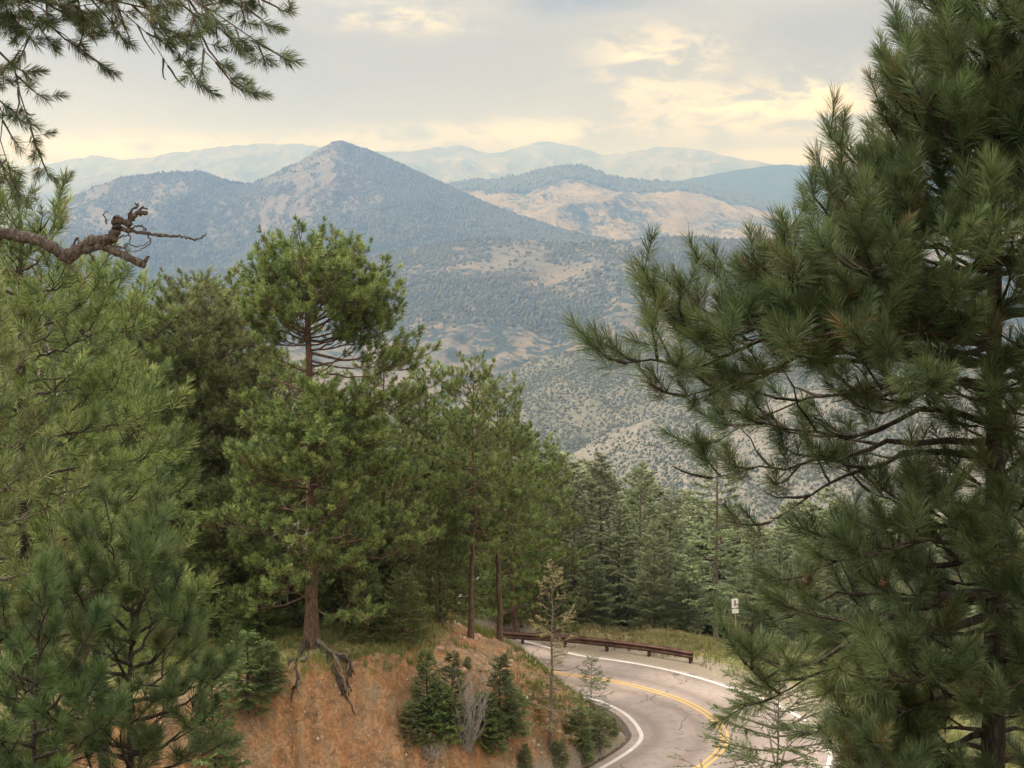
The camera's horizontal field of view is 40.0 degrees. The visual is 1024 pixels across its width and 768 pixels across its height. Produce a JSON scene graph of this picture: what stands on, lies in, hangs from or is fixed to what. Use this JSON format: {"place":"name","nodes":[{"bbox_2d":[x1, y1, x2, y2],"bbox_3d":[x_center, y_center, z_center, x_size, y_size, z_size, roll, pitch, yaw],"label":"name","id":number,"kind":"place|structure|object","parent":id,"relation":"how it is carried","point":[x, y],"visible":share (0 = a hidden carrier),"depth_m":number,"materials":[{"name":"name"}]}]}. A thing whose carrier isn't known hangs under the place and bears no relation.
{"place":"outdoors","nodes":[
{"label":"outdoors","id":0,"kind":"place"},
{"bbox_2d":[0,173,130,227],"bbox_3d":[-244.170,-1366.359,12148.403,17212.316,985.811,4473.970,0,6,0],"label":"pale range","id":1,"kind":"structure","parent":0,"point":[81,184],"depth_m":12945.77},
{"bbox_2d":[8,140,599,290],"bbox_3d":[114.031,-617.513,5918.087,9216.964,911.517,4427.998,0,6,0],"label":"peak","id":2,"kind":"structure","parent":0,"point":[328,178],"depth_m":6118.55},
{"bbox_2d":[8,140,611,272],"bbox_3d":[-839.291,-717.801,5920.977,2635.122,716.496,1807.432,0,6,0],"label":"peak trees","id":3,"kind":"object","parent":2,"relation":"on","point":[546,229],"visible":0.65,"depth_m":6118.97,"materials":[{"name":"plant"}]},
{"bbox_2d":[0,497,1023,767],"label":"hillside ground","id":4,"kind":"structure","parent":0,"point":[372,699],"depth_m":42.62,"materials":[{"name":"soil"}]},
{"bbox_2d":[0,226,120,640],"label":"ponderosa pine","id":5,"kind":"object","parent":4,"relation":"on","point":[9,275],"visible":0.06,"depth_m":43.94,"materials":[{"name":"green plant"}]},
{"bbox_2d":[0,546,143,767],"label":"ponderosa pine","id":6,"kind":"object","parent":4,"relation":"on","point":[46,567],"visible":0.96,"depth_m":13.09,"materials":[{"name":"green plant"}]},
{"bbox_2d":[0,253,162,754],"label":"ponderosa pine","id":7,"kind":"object","parent":4,"relation":"on","point":[42,454],"visible":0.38,"depth_m":15.07,"materials":[{"name":"green plant"}]},
{"bbox_2d":[26,266,151,536],"bbox_3d":[-14.969,1.888,50.573,6.041,12.790,5.044,2,7,18],"label":"ponderosa pine","id":8,"kind":"object","parent":4,"relation":"on","point":[50,345],"visible":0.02,"depth_m":49.88,"materials":[{"name":"green plant"}]},
{"bbox_2d":[0,153,221,746],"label":"ponderosa pine","id":9,"kind":"object","parent":4,"relation":"on","point":[75,369],"visible":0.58,"depth_m":18.58,"materials":[{"name":"green plant"}]},
{"bbox_2d":[0,243,225,767],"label":"ponderosa pine","id":10,"kind":"object","parent":4,"relation":"on","point":[138,384],"visible":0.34,"depth_m":23.82,"materials":[{"name":"green plant"}]},
{"bbox_2d":[1,463,251,767],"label":"ponderosa pine","id":11,"kind":"object","parent":4,"relation":"on","point":[144,744],"visible":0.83,"depth_m":14.13,"materials":[{"name":"green plant"}]},
{"bbox_2d":[30,276,236,631],"bbox_3d":[-12.476,2.413,46.521,7.272,12.154,6.379,2,7,19],"label":"ponderosa pine","id":12,"kind":"object","parent":4,"relation":"on","point":[156,352],"visible":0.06,"depth_m":46.11,"materials":[{"name":"green plant"}]},
{"bbox_2d":[0,0,306,270],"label":"ponderosa pine","id":13,"kind":"object","parent":4,"relation":"on","point":[70,12],"visible":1,"depth_m":12.63,"materials":[{"name":"plant"}]},
{"bbox_2d":[107,270,208,506],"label":"ponderosa pine","id":14,"kind":"object","parent":4,"relation":"on","point":[153,287],"visible":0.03,"depth_m":53.57,"materials":[{"name":"green plant"}]},
{"bbox_2d":[113,397,215,620],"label":"ponderosa pine","id":15,"kind":"object","parent":4,"relation":"on","point":[184,464],"visible":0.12,"depth_m":45.50,"materials":[{"name":"green plant"}]},
{"bbox_2d":[79,278,262,605],"bbox_3d":[-11.412,2.440,47.448,6.264,11.935,7.142,4,8,34],"label":"ponderosa pine","id":16,"kind":"object","parent":4,"relation":"on","point":[200,347],"visible":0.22,"depth_m":46.71,"materials":[{"name":"green plant"}]},
{"bbox_2d":[114,264,281,559],"bbox_3d":[-11.331,2.086,48.343,5.233,12.386,5.521,6,8,40],"label":"ponderosa pine","id":17,"kind":"object","parent":4,"relation":"on","point":[206,283],"visible":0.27,"depth_m":47.91,"materials":[{"name":"green plant"}]},
{"bbox_2d":[174,560,244,641],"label":"ponderosa pine","id":18,"kind":"object","parent":4,"relation":"on","point":[202,608],"visible":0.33,"depth_m":44.74,"materials":[{"name":"green plant"}]},
{"bbox_2d":[137,272,284,581],"bbox_3d":[-10.908,2.027,50.417,6.352,12.103,7.242,4,8,33],"label":"ponderosa pine","id":19,"kind":"object","parent":4,"relation":"on","point":[250,384],"visible":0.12,"depth_m":49.97,"materials":[{"name":"green plant"}]},
{"bbox_2d":[176,656,253,767],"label":"spruce sapling","id":20,"kind":"object","parent":4,"relation":"on","point":[207,761],"visible":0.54,"depth_m":38.71,"materials":[{"name":"green plant"}]},
{"bbox_2d":[148,261,287,533],"bbox_3d":[-11.698,1.259,56.459,5.926,12.545,4.947,-3,7,-28],"label":"ponderosa pine","id":21,"kind":"object","parent":4,"relation":"on","point":[219,280],"visible":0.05,"depth_m":56.02,"materials":[{"name":"green plant"}]},
{"bbox_2d":[0,487,458,653],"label":"shelf grass","id":22,"kind":"structure","parent":4,"relation":"on","point":[450,631],"depth_m":45.92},
{"bbox_2d":[186,473,275,636],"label":"ponderosa pine","id":23,"kind":"object","parent":4,"relation":"on","point":[214,531],"visible":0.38,"depth_m":44.89,"materials":[{"name":"green plant"}]},
{"bbox_2d":[215,601,257,645],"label":"ponderosa pine","id":24,"kind":"object","parent":4,"relation":"on","point":[233,610],"visible":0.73,"depth_m":43.42,"materials":[{"name":"green plant"}]},
{"bbox_2d":[185,273,302,478],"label":"ponderosa pine","id":25,"kind":"object","parent":4,"relation":"on","point":[267,389],"visible":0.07,"depth_m":51.64,"materials":[{"name":"green plant"}]},
{"bbox_2d":[216,629,287,716],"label":"spruce sapling","id":26,"kind":"object","parent":4,"relation":"on","point":[249,670],"visible":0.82,"depth_m":40.00,"materials":[{"name":"green plant"}]},
{"bbox_2d":[226,566,295,643],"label":"ponderosa pine","id":27,"kind":"object","parent":4,"relation":"on","point":[265,620],"visible":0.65,"depth_m":44.01,"materials":[{"name":"green plant"}]},
{"bbox_2d":[242,641,293,696],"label":"spruce sapling","id":28,"kind":"object","parent":4,"relation":"on","point":[273,655],"visible":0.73,"depth_m":40.56,"materials":[{"name":"green plant"}]},
{"bbox_2d":[199,428,339,635],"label":"ponderosa pine","id":29,"kind":"object","parent":4,"relation":"on","point":[238,556],"visible":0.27,"depth_m":44.73,"materials":[{"name":"green plant"}]},
{"bbox_2d":[251,461,341,628],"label":"ponderosa pine","id":30,"kind":"object","parent":4,"relation":"on","point":[296,623],"visible":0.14,"depth_m":45.30,"materials":[{"name":"green plant"}]},
{"bbox_2d":[176,214,447,714],"bbox_3d":[-6.072,2.361,42.419,8.345,14.904,6.143,0,6,0],"label":"ponderosa pine","id":31,"kind":"object","parent":4,"relation":"on","point":[365,303],"visible":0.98,"depth_m":41.45,"materials":[{"name":"green plant"}]},
{"bbox_2d":[61,577,620,731],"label":"bank grass","id":32,"kind":"structure","parent":4,"relation":"on","point":[477,628],"depth_m":44.16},
{"bbox_2d":[296,473,393,624],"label":"ponderosa pine","id":33,"kind":"object","parent":4,"relation":"on","point":[337,578],"visible":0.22,"depth_m":46.20,"materials":[{"name":"green plant"}]},
{"bbox_2d":[286,407,420,614],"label":"ponderosa pine","id":34,"kind":"object","parent":4,"relation":"on","point":[324,512],"visible":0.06,"depth_m":47.19,"materials":[{"name":"green plant"}]},
{"bbox_2d":[87,650,623,767],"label":"bank stones","id":35,"kind":"object","parent":4,"relation":"on","point":[379,731],"visible":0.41,"depth_m":41.93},
{"bbox_2d":[338,562,406,644],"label":"ponderosa pine","id":36,"kind":"object","parent":4,"relation":"on","point":[370,589],"visible":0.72,"depth_m":44.44,"materials":[{"name":"green plant"}]},
{"bbox_2d":[328,342,436,563],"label":"ponderosa pine","id":37,"kind":"object","parent":4,"relation":"on","point":[379,383],"visible":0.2,"depth_m":50.45,"materials":[{"name":"green plant"}]},
{"bbox_2d":[357,424,438,622],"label":"ponderosa pine","id":38,"kind":"object","parent":4,"relation":"on","point":[421,527],"visible":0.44,"depth_m":46.49,"materials":[{"name":"green plant"}]},
{"bbox_2d":[368,501,429,614],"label":"ponderosa pine","id":39,"kind":"object","parent":4,"relation":"on","point":[419,555],"visible":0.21,"depth_m":47.16,"materials":[{"name":"green plant"}]},
{"bbox_2d":[367,570,435,648],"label":"ponderosa pine","id":40,"kind":"object","parent":4,"relation":"on","point":[403,610],"visible":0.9,"depth_m":44.97,"materials":[{"name":"green plant"}]},
{"bbox_2d":[394,699,431,750],"bbox_3d":[-3.046,10.397,42.626,1.204,1.690,1.045,-1,7,-8],"label":"weed bush","id":41,"kind":"object","parent":4,"relation":"on","point":[408,705],"visible":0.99,"depth_m":42.47,"materials":[{"name":"green plant"}]},
{"bbox_2d":[404,648,455,742],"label":"spruce sapling","id":42,"kind":"object","parent":4,"relation":"on","point":[421,668],"visible":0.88,"depth_m":42.77,"materials":[{"name":"green plant"}]},
{"bbox_2d":[386,346,487,605],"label":"ponderosa pine","id":43,"kind":"object","parent":4,"relation":"on","point":[441,394],"visible":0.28,"depth_m":51.87,"materials":[{"name":"green plant"}]},
{"bbox_2d":[410,468,470,628],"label":"ponderosa pine","id":44,"kind":"object","parent":4,"relation":"on","point":[441,596],"visible":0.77,"depth_m":48.22,"materials":[{"name":"green plant"}]},
{"bbox_2d":[418,680,464,748],"bbox_3d":[-2.251,10.295,43.135,1.450,2.346,1.672,-5,8,-37],"label":"weed bush","id":45,"kind":"object","parent":4,"relation":"on","point":[453,713],"visible":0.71,"depth_m":42.91,"materials":[{"name":"green plant"}]},
{"bbox_2d":[394,400,511,619],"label":"ponderosa pine","id":46,"kind":"object","parent":4,"relation":"on","point":[484,587],"visible":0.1,"depth_m":56.94,"materials":[{"name":"green plant"}]},
{"bbox_2d":[434,650,474,737],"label":"spruce sapling","id":47,"kind":"object","parent":4,"relation":"on","point":[457,673],"visible":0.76,"depth_m":43.33,"materials":[{"name":"green plant"}]},
{"bbox_2d":[421,348,515,638],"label":"ponderosa pine","id":48,"kind":"object","parent":4,"relation":"on","point":[473,519],"visible":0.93,"depth_m":47.84,"materials":[{"name":"green plant"}]},
{"bbox_2d":[444,662,493,752],"bbox_3d":[-1.360,9.980,43.527,1.601,2.910,1.748,0,6,0],"label":"dead shrub","id":49,"kind":"object","parent":4,"relation":"on","point":[468,739],"visible":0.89,"depth_m":43.47,"materials":[{"name":"plant"}]},
{"bbox_2d":[412,406,533,613],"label":"ponderosa pine","id":50,"kind":"object","parent":4,"relation":"on","point":[483,596],"visible":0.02,"depth_m":73.21,"materials":[{"name":"green plant"}]},
{"bbox_2d":[470,689,504,749],"bbox_3d":[-0.832,10.698,44.323,1.334,2.158,1.537,3,7,22],"label":"weed bush","id":51,"kind":"object","parent":4,"relation":"on","point":[487,721],"visible":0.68,"depth_m":44.09,"materials":[{"name":"green plant"}]},
{"bbox_2d":[481,713,510,754],"bbox_3d":[-0.498,11.115,44.323,0.971,1.570,1.119,3,7,21],"label":"weed bush","id":52,"kind":"object","parent":4,"relation":"on","point":[504,749],"visible":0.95,"depth_m":44.15,"materials":[{"name":"green plant"}]},
{"bbox_2d":[441,368,552,641],"bbox_3d":[-0.635,4.638,50.688,4.164,10.442,3.697,-1,7,-10],"label":"ponderosa pine","id":53,"kind":"object","parent":4,"relation":"on","point":[526,469],"visible":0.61,"depth_m":50.50,"materials":[{"name":"green plant"}]},
{"bbox_2d":[435,614,561,754],"bbox_3d":[-0.408,9.942,49.440,4.486,3.740,8.094,0,6,0],"label":"rubble","id":54,"kind":"object","parent":4,"relation":"on","point":[481,669],"visible":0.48,"depth_m":47.25,"materials":[{"name":"stone"}]},
{"bbox_2d":[478,653,523,739],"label":"spruce sapling","id":55,"kind":"object","parent":4,"relation":"on","point":[502,661],"visible":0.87,"depth_m":44.52,"materials":[{"name":"green plant"}]},
{"bbox_2d":[460,411,565,639],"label":"ponderosa pine","id":56,"kind":"object","parent":4,"relation":"on","point":[513,574],"visible":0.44,"depth_m":60.71,"materials":[{"name":"green plant"}]},
{"bbox_2d":[501,686,534,739],"bbox_3d":[0.067,10.716,45.203,1.177,1.904,1.357,-5,8,-38],"label":"weed bush","id":57,"kind":"object","parent":4,"relation":"on","point":[523,712],"visible":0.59,"depth_m":45.09,"materials":[{"name":"green plant"}]},
{"bbox_2d":[478,423,596,634],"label":"ponderosa pine","id":58,"kind":"object","parent":4,"relation":"on","point":[556,481],"visible":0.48,"depth_m":63.53,"materials":[{"name":"green plant"}]},
{"bbox_2d":[519,558,580,750],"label":"fir sapling","id":59,"kind":"object","parent":4,"relation":"on","point":[549,727],"visible":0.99,"depth_m":45.71,"materials":[{"name":"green plant"}]},
{"bbox_2d":[520,454,594,615],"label":"fir tree","id":60,"kind":"object","parent":4,"relation":"on","point":[563,468],"visible":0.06,"depth_m":77.08,"materials":[{"name":"green plant"}]},
{"bbox_2d":[511,640,603,745],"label":"hairpin weeds","id":61,"kind":"object","parent":4,"relation":"on","point":[532,660],"visible":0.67,"depth_m":49.09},
{"bbox_2d":[541,480,613,625],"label":"fir tree","id":62,"kind":"object","parent":4,"relation":"on","point":[575,576],"visible":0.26,"depth_m":68.08,"materials":[{"name":"green plant"}]},
{"bbox_2d":[565,704,594,745],"bbox_3d":[2.240,11.564,47.162,1.232,1.596,1.069,-3,7,-22],"label":"weed bush","id":63,"kind":"object","parent":4,"relation":"on","point":[580,718],"visible":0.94,"depth_m":47.02,"materials":[{"name":"green plant"}]},
{"bbox_2d":[545,469,628,617],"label":"fir tree","id":64,"kind":"object","parent":4,"relation":"on","point":[579,477],"visible":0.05,"depth_m":80.41,"materials":[{"name":"green plant"}]},
{"bbox_2d":[564,653,616,725],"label":"fir sapling","id":65,"kind":"object","parent":4,"relation":"on","point":[597,677],"visible":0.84,"depth_m":48.23,"materials":[{"name":"green plant"}]},
{"bbox_2d":[491,630,692,663],"bbox_3d":[1.070,11.272,60.537,13.829,1.203,0.779,2,7,20],"label":"guardrail","id":66,"kind":"object","parent":4,"relation":"on","point":[607,643],"visible":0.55,"depth_m":59.59,"materials":[{"name":"metal"}]},
{"bbox_2d":[570,555,621,629],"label":"fir tree","id":67,"kind":"object","parent":4,"relation":"on","point":[599,610],"visible":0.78,"depth_m":65.36,"materials":[{"name":"green plant"}]},
{"bbox_2d":[587,711,615,754],"bbox_3d":[2.967,11.877,47.756,0.986,1.472,1.136,-5,8,-37],"label":"weed bush","id":68,"kind":"object","parent":4,"relation":"on","point":[605,724],"visible":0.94,"depth_m":47.66,"materials":[{"name":"green plant"}]},
{"bbox_2d":[557,451,647,626],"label":"fir tree","id":69,"kind":"object","parent":4,"relation":"on","point":[590,485],"visible":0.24,"depth_m":75.09,"materials":[{"name":"green plant"}]},
{"bbox_2d":[583,703,631,767],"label":"gutter","id":70,"kind":"object","parent":4,"relation":"on","point":[625,729],"visible":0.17,"depth_m":50.06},
{"bbox_2d":[588,499,656,629],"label":"fir tree","id":71,"kind":"object","parent":4,"relation":"on","point":[618,597],"visible":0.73,"depth_m":67.65,"materials":[{"name":"green plant"}]},
{"bbox_2d":[442,605,820,673],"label":"verge grass","id":72,"kind":"structure","parent":4,"relation":"on","point":[638,634],"depth_m":62.13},
{"bbox_2d":[598,461,681,627],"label":"fir tree","id":73,"kind":"object","parent":4,"relation":"on","point":[634,494],"visible":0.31,"depth_m":73.10,"materials":[{"name":"green plant"}]},
{"bbox_2d":[622,520,679,629],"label":"fir tree","id":74,"kind":"object","parent":4,"relation":"on","point":[653,601],"visible":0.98,"depth_m":65.78,"materials":[{"name":"green plant"}]},
{"bbox_2d":[609,502,709,634],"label":"fir tree","id":75,"kind":"object","parent":4,"relation":"on","point":[643,508],"visible":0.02,"depth_m":84.76,"materials":[{"name":"green plant"}]},
{"bbox_2d":[608,480,710,605],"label":"fir tree","id":76,"kind":"object","parent":4,"relation":"on","point":[661,492],"visible":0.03,"depth_m":95.97,"materials":[{"name":"green plant"}]},
{"bbox_2d":[631,489,707,633],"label":"fir tree","id":77,"kind":"object","parent":4,"relation":"on","point":[670,528],"visible":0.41,"depth_m":69.22,"materials":[{"name":"green plant"}]},
{"bbox_2d":[644,519,726,638],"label":"fir tree","id":78,"kind":"object","parent":4,"relation":"on","point":[702,570],"visible":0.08,"depth_m":83.28,"materials":[{"name":"green plant"}]},
{"bbox_2d":[642,515,728,636],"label":"fir tree","id":79,"kind":"object","parent":4,"relation":"on","point":[692,527],"visible":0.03,"depth_m":87.11,"materials":[{"name":"green plant"}]},
{"bbox_2d":[661,545,712,633],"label":"fir tree","id":80,"kind":"object","parent":4,"relation":"on","point":[687,620],"visible":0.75,"depth_m":66.38,"materials":[{"name":"green plant"}]},
{"bbox_2d":[672,418,757,640],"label":"fir tree","id":81,"kind":"object","parent":4,"relation":"on","point":[716,588],"visible":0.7,"depth_m":63.57,"materials":[{"name":"green plant"}]},
{"bbox_2d":[679,509,766,636],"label":"fir tree","id":82,"kind":"object","parent":4,"relation":"on","point":[720,566],"visible":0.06,"depth_m":86.51,"materials":[{"name":"green plant"}]},
{"bbox_2d":[718,520,784,643],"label":"fir tree","id":83,"kind":"object","parent":4,"relation":"on","point":[753,557],"visible":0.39,"depth_m":71.46,"materials":[{"name":"green plant"}]},
{"bbox_2d":[705,528,798,645],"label":"fir tree","id":84,"kind":"object","parent":4,"relation":"on","point":[765,545],"visible":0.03,"depth_m":83.60,"materials":[{"name":"green plant"}]},
{"bbox_2d":[666,650,854,767],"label":"fir sapling","id":85,"kind":"object","parent":4,"relation":"on","point":[746,755],"visible":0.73,"depth_m":34.06,"materials":[{"name":"green plant"}]},
{"bbox_2d":[746,526,798,647],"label":"fir tree","id":86,"kind":"object","parent":4,"relation":"on","point":[774,536],"visible":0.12,"depth_m":85.21,"materials":[{"name":"green plant"}]},
{"bbox_2d":[759,559,815,653],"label":"fir tree","id":87,"kind":"object","parent":4,"relation":"on","point":[787,632],"visible":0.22,"depth_m":67.44,"materials":[{"name":"green plant"}]},
{"bbox_2d":[559,0,1023,767],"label":"ponderosa pine","id":88,"kind":"object","parent":4,"relation":"on","point":[891,192],"visible":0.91,"depth_m":8.91,"materials":[{"name":"green plant"}]},
{"bbox_2d":[769,511,852,649],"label":"fir tree","id":89,"kind":"object","parent":4,"relation":"on","point":[824,516],"visible":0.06,"depth_m":79.93,"materials":[{"name":"green plant"}]},
{"bbox_2d":[781,486,857,553],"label":"fir tree","id":90,"kind":"object","parent":4,"relation":"on","point":[820,493],"visible":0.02,"depth_m":108.14,"materials":[{"name":"plant"}]},
{"bbox_2d":[788,539,855,656],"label":"fir tree","id":91,"kind":"object","parent":4,"relation":"on","point":[837,601],"visible":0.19,"depth_m":71.50,"materials":[{"name":"green plant"}]},
{"bbox_2d":[649,629,1023,767],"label":"curve weeds","id":92,"kind":"object","parent":4,"relation":"on","point":[743,672],"visible":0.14,"depth_m":58.27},
{"bbox_2d":[786,0,1023,725],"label":"ponderosa pine","id":93,"kind":"object","parent":4,"relation":"on","point":[991,378],"visible":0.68,"depth_m":8.81,"materials":[{"name":"green plant"}]},
{"bbox_2d":[0,142,1023,185],"bbox_3d":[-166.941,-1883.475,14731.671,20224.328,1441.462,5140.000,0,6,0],"label":"distant range","id":94,"kind":"structure","parent":0,"point":[250,163],"depth_m":15133.63,"materials":[{"name":"stone"}]},
{"bbox_2d":[0,0,1023,171],"label":"sky","id":95,"kind":"structure","parent":0,"point":[742,79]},
{"bbox_2d":[1,235,1023,491],"bbox_3d":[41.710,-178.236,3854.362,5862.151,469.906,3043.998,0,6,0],"label":"wooded foothill","id":96,"kind":"structure","parent":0,"point":[505,345],"depth_m":3588.91,"materials":[{"name":"plant"}]},
{"bbox_2d":[7,234,877,370],"bbox_3d":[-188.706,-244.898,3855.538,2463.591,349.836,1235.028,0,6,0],"label":"foothill trees","id":97,"kind":"object","parent":96,"relation":"on","point":[673,247],"visible":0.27,"depth_m":3888.29,"materials":[{"name":"plant"}]},
{"bbox_2d":[507,639,837,767],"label":"road","id":98,"kind":"structure","parent":0,"point":[669,726],"depth_m":52.17,"materials":[{"name":"asphalt"}]},
{"bbox_2d":[585,697,643,767],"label":"edge line","id":99,"kind":"object","parent":98,"relation":"on","point":[641,735],"visible":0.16,"depth_m":49.91,"materials":[{"name":"white paint"}]},
{"bbox_2d":[515,639,831,767],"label":"edge line","id":100,"kind":"object","parent":98,"relation":"on","point":[829,760],"visible":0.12,"depth_m":56.88,"materials":[{"name":"white paint"}]},
{"bbox_2d":[343,380,1023,610],"bbox_3d":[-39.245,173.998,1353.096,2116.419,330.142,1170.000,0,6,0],"label":"canyon spur","id":101,"kind":"structure","parent":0,"point":[583,452],"depth_m":1445.18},
{"bbox_2d":[558,385,1013,542],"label":"spur shrubs","id":102,"kind":"object","parent":101,"relation":"on","point":[764,502],"visible":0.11,"depth_m":1428.38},
{"bbox_2d":[428,342,1023,463],"bbox_3d":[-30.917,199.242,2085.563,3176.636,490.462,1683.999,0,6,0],"label":"canyon slope","id":103,"kind":"structure","parent":0,"point":[580,417],"depth_m":2162.18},
{"bbox_2d":[408,341,969,475],"bbox_3d":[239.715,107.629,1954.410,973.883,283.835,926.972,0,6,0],"label":"slope shrubs","id":104,"kind":"object","parent":103,"relation":"on","point":[570,385],"visible":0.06,"depth_m":2185.22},
{"bbox_2d":[462,179,1021,239],"bbox_3d":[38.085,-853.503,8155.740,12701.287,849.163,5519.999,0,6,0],"label":"meadow ridge","id":105,"kind":"structure","parent":0,"point":[582,206],"depth_m":7877.53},
{"bbox_2d":[445,163,844,219],"bbox_3d":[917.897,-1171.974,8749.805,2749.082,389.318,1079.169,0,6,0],"label":"ridge trees","id":106,"kind":"object","parent":105,"relation":"on","point":[531,179],"visible":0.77,"depth_m":8522.14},
{"bbox_2d":[682,164,1023,222],"bbox_3d":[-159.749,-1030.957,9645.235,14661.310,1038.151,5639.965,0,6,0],"label":"blue ridge","id":107,"kind":"structure","parent":0,"point":[775,182],"depth_m":10513.08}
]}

